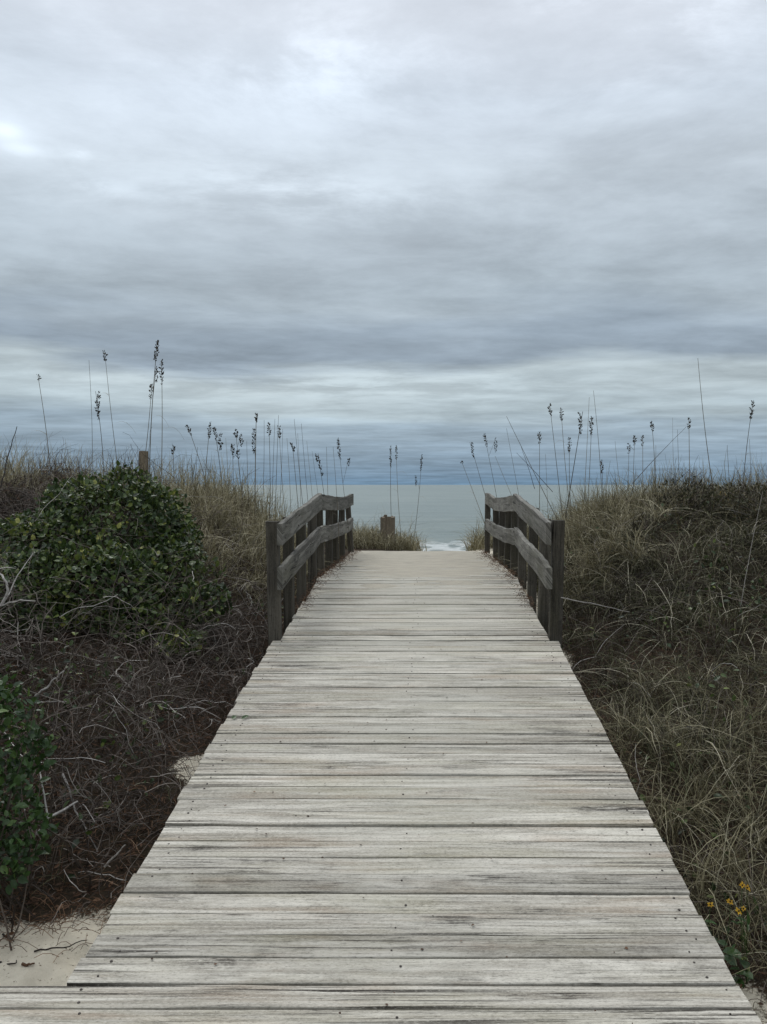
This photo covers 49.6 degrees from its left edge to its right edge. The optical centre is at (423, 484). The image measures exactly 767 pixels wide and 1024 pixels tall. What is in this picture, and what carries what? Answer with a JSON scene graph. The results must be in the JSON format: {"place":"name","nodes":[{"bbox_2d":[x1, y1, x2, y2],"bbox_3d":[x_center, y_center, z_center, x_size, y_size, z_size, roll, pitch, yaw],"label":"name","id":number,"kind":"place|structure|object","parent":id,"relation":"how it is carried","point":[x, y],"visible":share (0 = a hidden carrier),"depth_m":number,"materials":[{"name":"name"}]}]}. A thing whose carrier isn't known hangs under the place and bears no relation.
{"place":"outdoors","nodes":[
{"label":"outdoors","id":0,"kind":"place"},
{"bbox_2d":[0,492,766,1023],"bbox_3d":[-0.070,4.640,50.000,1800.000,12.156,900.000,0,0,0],"label":"ground","id":1,"kind":"structure","parent":0,"point":[44,970],"depth_m":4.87,"materials":[{"name":"brown plant"}]},
{"bbox_2d":[0,427,16,486],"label":"bare stick","id":2,"kind":"object","parent":1,"relation":"on","point":[6,461],"visible":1,"depth_m":7.67,"materials":[{"name":"brown plant"}]},
{"bbox_2d":[21,962,34,966],"bbox_3d":[-1.685,2.041,3.521,0.053,0.015,0.023,0,0,0],"label":"bark chip","id":3,"kind":"object","parent":1,"relation":"on","point":[25,964],"visible":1,"depth_m":3.52,"materials":[{"name":"brown plant"}]},
{"bbox_2d":[0,583,56,670],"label":"dead shrub","id":4,"kind":"object","parent":1,"relation":"on","point":[19,649],"visible":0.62,"depth_m":5.95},
{"bbox_2d":[0,539,59,619],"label":"dead shrub","id":5,"kind":"object","parent":1,"relation":"on","point":[10,583],"visible":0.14,"depth_m":6.54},
{"bbox_2d":[0,458,60,516],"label":"brown bush","id":6,"kind":"object","parent":1,"relation":"on","point":[7,492],"visible":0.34,"depth_m":9.13,"materials":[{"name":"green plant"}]},
{"bbox_2d":[0,673,91,950],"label":"leafy shrub","id":7,"kind":"object","parent":1,"relation":"on","point":[16,775],"visible":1,"depth_m":3.82,"materials":[{"name":"green plant"}]},
{"bbox_2d":[26,374,66,485],"bbox_3d":[-4.361,-0.523,9.557,0.498,1.508,0.096,0,0,-16],"label":"sea oat","id":8,"kind":"object","parent":1,"relation":"on","point":[45,423],"visible":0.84,"depth_m":9.58,"materials":[{"name":"brown plant"}]},
{"bbox_2d":[0,675,96,745],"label":"dead shrub","id":9,"kind":"object","parent":1,"relation":"on","point":[60,713],"visible":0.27,"depth_m":5.24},
{"bbox_2d":[36,772,77,834],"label":"dead branch","id":10,"kind":"object","parent":1,"relation":"on","point":[62,810],"visible":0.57,"depth_m":4.18,"materials":[{"name":"grey wood"}]},
{"bbox_2d":[34,940,86,951],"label":"fallen twig","id":11,"kind":"object","parent":1,"relation":"on","point":[57,947],"visible":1,"depth_m":3.63,"materials":[{"name":"wood"}]},
{"bbox_2d":[35,444,97,488],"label":"brown bush","id":12,"kind":"object","parent":1,"relation":"on","point":[58,477],"visible":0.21,"depth_m":9.63,"materials":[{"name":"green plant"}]},
{"bbox_2d":[62,773,97,851],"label":"dead branch","id":13,"kind":"object","parent":1,"relation":"on","point":[63,775],"visible":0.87,"depth_m":4.38,"materials":[{"name":"wood"}]},
{"bbox_2d":[89,367,92,466],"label":"sea oat","id":14,"kind":"object","parent":1,"relation":"on","point":[91,414],"visible":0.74,"depth_m":10.23,"materials":[{"name":"brown plant"}]},
{"bbox_2d":[38,762,144,835],"bbox_3d":[-1.813,1.690,4.513,0.489,0.544,0.507,0,0,-34],"label":"dead shrub","id":15,"kind":"object","parent":1,"relation":"on","point":[91,800],"visible":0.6,"depth_m":4.44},
{"bbox_2d":[94,391,103,474],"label":"sea oat","id":16,"kind":"object","parent":1,"relation":"on","point":[96,402],"visible":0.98,"depth_m":9.56,"materials":[{"name":"brown plant"}]},
{"bbox_2d":[104,844,125,867],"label":"dead branch","id":17,"kind":"object","parent":1,"relation":"on","point":[112,858],"visible":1,"depth_m":4.00,"materials":[{"name":"grey wood"}]},
{"bbox_2d":[0,446,236,656],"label":"green shrub","id":18,"kind":"object","parent":1,"relation":"on","point":[92,491],"visible":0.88,"depth_m":6.93,"materials":[{"name":"green plant"}]},
{"bbox_2d":[103,350,134,471],"bbox_3d":[-3.577,-0.612,9.586,0.456,1.886,0.111,0,0,-11],"label":"sea oat","id":19,"kind":"object","parent":1,"relation":"on","point":[104,359],"visible":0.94,"depth_m":9.56,"materials":[{"name":"brown plant"}]},
{"bbox_2d":[88,649,193,746],"bbox_3d":[-1.892,1.422,5.320,0.698,0.610,1.128,0,0,0],"label":"dead shrub","id":20,"kind":"object","parent":1,"relation":"on","point":[139,702],"visible":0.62,"depth_m":5.52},
{"bbox_2d":[139,451,148,483],"bbox_3d":[-3.316,0.107,9.798,0.112,1.014,0.112,0,0,0],"label":"wooden post","id":21,"kind":"object","parent":1,"relation":"on","point":[141,457],"visible":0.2,"depth_m":9.76,"materials":[{"name":"brown wood"}]},
{"bbox_2d":[143,384,153,470],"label":"sea oat","id":22,"kind":"object","parent":1,"relation":"on","point":[149,417],"visible":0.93,"depth_m":9.41,"materials":[{"name":"brown plant"}]},
{"bbox_2d":[75,611,225,683],"bbox_3d":[-2.007,1.194,6.352,0.967,0.509,1.624,0,0,0],"label":"dead shrub","id":23,"kind":"object","parent":1,"relation":"on","point":[154,656],"visible":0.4,"depth_m":6.07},
{"bbox_2d":[149,340,164,472],"bbox_3d":[-3.003,-0.661,9.416,0.239,1.988,0.106,0,0,0],"label":"sea oat","id":24,"kind":"object","parent":1,"relation":"on","point":[155,358],"visible":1,"depth_m":9.41,"materials":[{"name":"brown plant"}]},
{"bbox_2d":[158,359,183,512],"bbox_3d":[-2.866,-0.538,9.376,0.288,1.761,0.112,0,0,0],"label":"sea oat","id":25,"kind":"object","parent":1,"relation":"on","point":[161,363],"visible":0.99,"depth_m":9.36,"materials":[{"name":"brown plant"}]},
{"bbox_2d":[171,445,175,470],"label":"sea oat","id":26,"kind":"object","parent":1,"relation":"on","point":[173,456],"visible":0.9,"depth_m":10.19,"materials":[{"name":"grey plant"}]},
{"bbox_2d":[185,425,208,493],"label":"sea oat","id":27,"kind":"object","parent":1,"relation":"on","point":[195,448],"visible":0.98,"depth_m":10.30,"materials":[{"name":"grey plant"}]},
{"bbox_2d":[195,423,211,498],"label":"sea oat","id":28,"kind":"object","parent":1,"relation":"on","point":[209,428],"visible":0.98,"depth_m":10.35,"materials":[{"name":"plant"}]},
{"bbox_2d":[211,427,223,499],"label":"sea oat","id":29,"kind":"object","parent":1,"relation":"on","point":[215,434],"visible":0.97,"depth_m":10.30,"materials":[{"name":"plant"}]},
{"bbox_2d":[192,612,255,657],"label":"dead shrub","id":30,"kind":"object","parent":1,"relation":"on","point":[238,632],"visible":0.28,"depth_m":6.80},
{"bbox_2d":[187,574,266,621],"bbox_3d":[-1.811,1.003,7.370,0.567,0.541,0.876,0,0,19],"label":"dead shrub","id":31,"kind":"object","parent":1,"relation":"on","point":[232,604],"visible":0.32,"depth_m":7.42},
{"bbox_2d":[230,443,239,511],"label":"sea oat","id":32,"kind":"object","parent":1,"relation":"on","point":[232,448],"visible":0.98,"depth_m":10.19,"materials":[{"name":"brown plant"}]},
{"bbox_2d":[233,429,245,517],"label":"sea oat","id":33,"kind":"object","parent":1,"relation":"on","point":[236,436],"visible":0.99,"depth_m":10.40,"materials":[{"name":"brown plant"}]},
{"bbox_2d":[251,413,269,535],"bbox_3d":[-1.978,-0.055,10.038,0.234,1.643,0.102,0,0,-24],"label":"sea oat","id":34,"kind":"object","parent":1,"relation":"on","point":[256,417],"visible":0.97,"depth_m":10.01,"materials":[{"name":"brown plant"}]},
{"bbox_2d":[267,422,270,518],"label":"sea oat","id":35,"kind":"object","parent":1,"relation":"on","point":[269,451],"visible":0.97,"depth_m":10.59,"materials":[{"name":"brown plant"}]},
{"bbox_2d":[272,426,274,499],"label":"sea oat","id":36,"kind":"object","parent":1,"relation":"on","point":[273,461],"visible":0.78,"depth_m":10.50,"materials":[{"name":"plant"}]},
{"bbox_2d":[275,415,278,507],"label":"sea oat","id":37,"kind":"object","parent":1,"relation":"on","point":[276,467],"visible":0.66,"depth_m":10.46,"materials":[{"name":"grey plant"}]},
{"bbox_2d":[276,425,284,511],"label":"sea oat","id":38,"kind":"object","parent":1,"relation":"on","point":[279,434],"visible":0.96,"depth_m":10.59,"materials":[{"name":"brown plant"}]},
{"bbox_2d":[290,443,298,507],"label":"sea oat","id":39,"kind":"object","parent":1,"relation":"on","point":[294,447],"visible":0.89,"depth_m":10.45,"materials":[{"name":"brown plant"}]},
{"bbox_2d":[315,453,339,518],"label":"sea oat","id":40,"kind":"object","parent":1,"relation":"on","point":[320,468],"visible":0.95,"depth_m":11.04,"materials":[{"name":"brown plant"}]},
{"bbox_2d":[333,450,339,556],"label":"sea oat","id":41,"kind":"object","parent":1,"relation":"on","point":[337,508],"visible":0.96,"depth_m":10.36,"materials":[{"name":"brown plant"}]},
{"bbox_2d":[337,437,352,557],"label":"sea oat","id":42,"kind":"object","parent":1,"relation":"on","point":[343,480],"visible":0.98,"depth_m":11.97,"materials":[{"name":"brown plant"}]},
{"bbox_2d":[0,560,761,1023],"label":"boardwalk","id":43,"kind":"structure","parent":1,"relation":"on","point":[328,918],"depth_m":3.60,"materials":[{"name":"grey wood"}]},
{"bbox_2d":[266,493,353,646],"bbox_3d":[-1.178,0.971,9.964,0.216,1.760,6.689,0,0,0],"label":"railing","id":44,"kind":"object","parent":43,"relation":"attached to","point":[310,548],"visible":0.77,"depth_m":7.91,"materials":[{"name":"grey wood"}]},
{"bbox_2d":[324,550,512,598],"bbox_3d":[-0.070,1.155,10.325,2.170,0.267,6.850,0,0,0],"label":"sand drift","id":45,"kind":"object","parent":43,"relation":"on","point":[399,564],"visible":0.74,"depth_m":10.90,"materials":[{"name":"beige sand"}]},
{"bbox_2d":[484,493,564,648],"bbox_3d":[1.058,0.974,9.957,0.180,1.754,6.674,0,0,0],"label":"railing","id":46,"kind":"object","parent":43,"relation":"attached to","point":[514,515],"visible":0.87,"depth_m":7.73,"materials":[{"name":"grey wood"}]},
{"bbox_2d":[0,429,766,1006],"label":"dead twig cover","id":47,"kind":"object","parent":1,"relation":"on","point":[4,511],"visible":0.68,"depth_m":5.51,"materials":[{"name":"brown plant"}]},
{"bbox_2d":[0,553,32,606],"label":"dead branch","id":48,"kind":"object","parent":47,"relation":"on","point":[4,598],"visible":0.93,"depth_m":5.59,"materials":[{"name":"grey wood"}]},
{"bbox_2d":[35,671,65,702],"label":"dead branch","id":49,"kind":"object","parent":47,"relation":"on","point":[47,687],"visible":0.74,"depth_m":5.00,"materials":[{"name":"grey wood"}]},
{"bbox_2d":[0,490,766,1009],"bbox_3d":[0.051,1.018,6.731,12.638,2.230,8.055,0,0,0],"label":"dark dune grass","id":50,"kind":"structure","parent":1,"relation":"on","point":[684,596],"depth_m":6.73,"materials":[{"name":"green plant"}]},
{"bbox_2d":[0,430,766,1016],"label":"dry dune grass","id":51,"kind":"structure","parent":1,"relation":"on","point":[364,534],"depth_m":9.36,"materials":[{"name":"plant"}]},
{"bbox_2d":[565,411,582,517],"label":"sea oat","id":52,"kind":"object","parent":51,"relation":"on","point":[580,422],"visible":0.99,"depth_m":10.58,"materials":[{"name":"brown plant"}]},
{"bbox_2d":[632,427,685,483],"bbox_3d":[3.075,-0.387,10.800,0.709,0.747,0.011,0,0,0],"label":"sea oat","id":53,"kind":"object","parent":51,"relation":"on","point":[662,450],"visible":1,"depth_m":10.80,"materials":[{"name":"grey plant"}]},
{"bbox_2d":[0,489,766,983],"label":"creeper leaves","id":54,"kind":"object","parent":1,"relation":"on","point":[160,719],"visible":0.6,"depth_m":5.22,"materials":[{"name":"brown plant"}]},
{"bbox_2d":[380,515,394,546],"bbox_3d":[-0.704,1.036,16.196,0.290,0.899,0.283,0,0,0],"label":"wooden post","id":55,"kind":"object","parent":1,"relation":"on","point":[386,521],"visible":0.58,"depth_m":16.08,"materials":[{"name":"brown wood"}]},
{"bbox_2d":[389,446,391,495],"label":"sea oat","id":56,"kind":"object","parent":1,"relation":"on","point":[390,470],"visible":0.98,"depth_m":16.51,"materials":[{"name":"brown plant"}]},
{"bbox_2d":[395,445,404,533],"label":"sea oat","id":57,"kind":"object","parent":1,"relation":"on","point":[397,482],"visible":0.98,"depth_m":16.85,"materials":[{"name":"brown plant"}]},
{"bbox_2d":[414,454,422,536],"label":"sea oat","id":58,"kind":"object","parent":1,"relation":"on","point":[418,485],"visible":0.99,"depth_m":16.77,"materials":[{"name":"brown plant"}]},
{"bbox_2d":[460,461,492,545],"bbox_3d":[0.956,0.366,14.770,0.629,1.600,0.051,0,0,-7],"label":"sea oat","id":59,"kind":"object","parent":1,"relation":"on","point":[475,498],"visible":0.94,"depth_m":14.74,"materials":[{"name":"brown plant"}]},
{"bbox_2d":[470,442,491,519],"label":"sea oat","id":60,"kind":"object","parent":1,"relation":"on","point":[476,465],"visible":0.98,"depth_m":14.53,"materials":[{"name":"brown plant"}]},
{"bbox_2d":[483,433,497,496],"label":"sea oat","id":61,"kind":"object","parent":1,"relation":"on","point":[486,445],"visible":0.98,"depth_m":13.58,"materials":[{"name":"brown plant"}]},
{"bbox_2d":[506,416,556,518],"bbox_3d":[1.551,0.036,10.887,0.926,1.874,0.033,0,0,-1],"label":"sea oat","id":62,"kind":"object","parent":1,"relation":"on","point":[534,473],"visible":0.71,"depth_m":10.88,"materials":[{"name":"brown plant"}]},
{"bbox_2d":[537,431,541,510],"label":"sea oat","id":63,"kind":"object","parent":1,"relation":"on","point":[539,435],"visible":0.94,"depth_m":11.19,"materials":[{"name":"brown plant"}]},
{"bbox_2d":[547,403,564,518],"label":"sea oat","id":64,"kind":"object","parent":1,"relation":"on","point":[549,411],"visible":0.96,"depth_m":10.78,"materials":[{"name":"grey plant"}]},
{"bbox_2d":[559,407,572,529],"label":"sea oat","id":65,"kind":"object","parent":1,"relation":"on","point":[561,414],"visible":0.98,"depth_m":10.78,"materials":[{"name":"brown plant"}]},
{"bbox_2d":[567,437,571,518],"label":"sea oat","id":66,"kind":"object","parent":1,"relation":"on","point":[569,448],"visible":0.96,"depth_m":10.91,"materials":[{"name":"brown plant"}]},
{"bbox_2d":[583,410,588,507],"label":"sea oat","id":67,"kind":"object","parent":1,"relation":"on","point":[586,456],"visible":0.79,"depth_m":11.11,"materials":[{"name":"plant"}]},
{"bbox_2d":[586,416,593,520],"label":"sea oat","id":68,"kind":"object","parent":1,"relation":"on","point":[591,423],"visible":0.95,"depth_m":10.70,"materials":[{"name":"brown plant"}]},
{"bbox_2d":[561,597,628,611],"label":"dead branch","id":69,"kind":"object","parent":1,"relation":"on","point":[591,603],"visible":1,"depth_m":6.50,"materials":[{"name":"wood"}]},
{"bbox_2d":[593,391,601,493],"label":"sea oat","id":70,"kind":"object","parent":1,"relation":"on","point":[598,444],"visible":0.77,"depth_m":10.86,"materials":[{"name":"brown plant"}]},
{"bbox_2d":[600,460,603,502],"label":"sea oat","id":71,"kind":"object","parent":1,"relation":"on","point":[602,477],"visible":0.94,"depth_m":11.01,"materials":[{"name":"brown plant"}]},
{"bbox_2d":[627,435,636,478],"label":"sea oat","id":72,"kind":"object","parent":1,"relation":"on","point":[635,440],"visible":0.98,"depth_m":10.78,"materials":[{"name":"grey plant"}]},
{"bbox_2d":[650,421,654,486],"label":"sea oat","id":73,"kind":"object","parent":1,"relation":"on","point":[653,446],"visible":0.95,"depth_m":10.80,"materials":[{"name":"grey plant"}]},
{"bbox_2d":[580,675,740,774],"bbox_3d":[1.553,1.457,4.948,1.036,0.549,1.108,0,0,23],"label":"grass tussock","id":74,"kind":"object","parent":1,"relation":"on","point":[665,734],"depth_m":5.00,"materials":[{"name":"plant"}]},
{"bbox_2d":[596,457,756,571],"bbox_3d":[2.782,0.295,9.021,1.396,1.305,2.071,0,0,33],"label":"dune shrub","id":75,"kind":"object","parent":1,"relation":"on","point":[692,496],"visible":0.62,"depth_m":9.16,"materials":[{"name":"brown plant"}]},
{"bbox_2d":[594,683,766,752],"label":"grass tussock","id":76,"kind":"object","parent":1,"relation":"on","point":[628,733],"depth_m":5.17,"materials":[{"name":"plant"}]},
{"bbox_2d":[633,758,739,869],"bbox_3d":[1.250,1.682,4.370,1.107,0.529,1.184,0,0,0],"label":"grass tussock","id":77,"kind":"object","parent":1,"relation":"on","point":[669,821],"depth_m":4.39,"materials":[{"name":"green plant"}]},
{"bbox_2d":[609,679,766,770],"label":"grass tussock","id":78,"kind":"object","parent":1,"relation":"on","point":[712,728],"depth_m":5.14,"materials":[{"name":"green plant"}]},
{"bbox_2d":[687,417,690,481],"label":"sea oat","id":79,"kind":"object","parent":1,"relation":"on","point":[689,426],"visible":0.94,"depth_m":10.41,"materials":[{"name":"brown plant"}]},
{"bbox_2d":[633,744,765,840],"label":"grass tussock","id":80,"kind":"object","parent":1,"relation":"on","point":[695,802],"depth_m":4.50,"materials":[{"name":"green plant"}]},
{"bbox_2d":[698,363,712,484],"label":"sea oat","id":81,"kind":"object","parent":1,"relation":"on","point":[704,427],"visible":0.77,"depth_m":10.01,"materials":[{"name":"brown plant"}]},
{"bbox_2d":[645,712,766,805],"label":"grass tussock","id":82,"kind":"object","parent":1,"relation":"on","point":[739,767],"depth_m":4.79,"materials":[{"name":"green plant"}]},
{"bbox_2d":[661,812,766,961],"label":"grass tussock","id":83,"kind":"object","parent":1,"relation":"on","point":[700,881],"depth_m":3.98,"materials":[{"name":"green plant"}]},
{"bbox_2d":[662,680,766,748],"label":"grass tussock","id":84,"kind":"object","parent":1,"relation":"on","point":[756,732],"depth_m":5.20,"materials":[{"name":"plant"}]},
{"bbox_2d":[664,781,766,905],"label":"grass tussock","id":85,"kind":"object","parent":1,"relation":"on","point":[724,836],"depth_m":4.20,"materials":[{"name":"green plant"}]},
{"bbox_2d":[666,752,766,858],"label":"grass tussock","id":86,"kind":"object","parent":1,"relation":"on","point":[746,814],"depth_m":4.43,"materials":[{"name":"green plant"}]},
{"bbox_2d":[704,898,732,959],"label":"yellow wildflower","id":87,"kind":"object","parent":1,"relation":"on","point":[711,905],"visible":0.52,"depth_m":3.46,"materials":[{"name":"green plant"}]},
{"bbox_2d":[673,833,766,953],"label":"grass tussock","id":88,"kind":"object","parent":1,"relation":"on","point":[747,893],"depth_m":3.90,"materials":[{"name":"plant"}]},
{"bbox_2d":[698,463,766,548],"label":"dune shrub","id":89,"kind":"object","parent":1,"relation":"on","point":[758,485],"visible":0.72,"depth_m":8.98,"materials":[{"name":"brown plant"}]},
{"bbox_2d":[717,939,752,984],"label":"green weed","id":90,"kind":"object","parent":1,"relation":"on","point":[731,953],"visible":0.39,"depth_m":3.40,"materials":[{"name":"green plant"}]},
{"bbox_2d":[730,882,750,987],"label":"yellow wildflower","id":91,"kind":"object","parent":1,"relation":"on","point":[741,884],"visible":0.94,"depth_m":3.42,"materials":[{"name":"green plant"}]},
{"bbox_2d":[742,400,754,491],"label":"sea oat","id":92,"kind":"object","parent":1,"relation":"on","point":[752,413],"visible":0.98,"depth_m":9.76,"materials":[{"name":"brown plant"}]},
{"bbox_2d":[738,492,762,619],"bbox_3d":[2.817,0.621,7.153,0.455,1.115,0.014,0,0,-42],"label":"dead branch","id":93,"kind":"object","parent":1,"relation":"on","point":[749,557],"visible":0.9,"depth_m":7.15,"materials":[{"name":"wood"}]},
{"bbox_2d":[0,0,766,484],"label":"sky","id":94,"kind":"structure","parent":0,"point":[418,227],"materials":[{"name":"grey"}]},
{"bbox_2d":[185,485,722,550],"bbox_3d":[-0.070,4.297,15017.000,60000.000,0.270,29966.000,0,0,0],"label":"sea","id":95,"kind":"structure","parent":0,"point":[445,510],"depth_m":203.56,"materials":[{"name":"liquid"}]}
]}

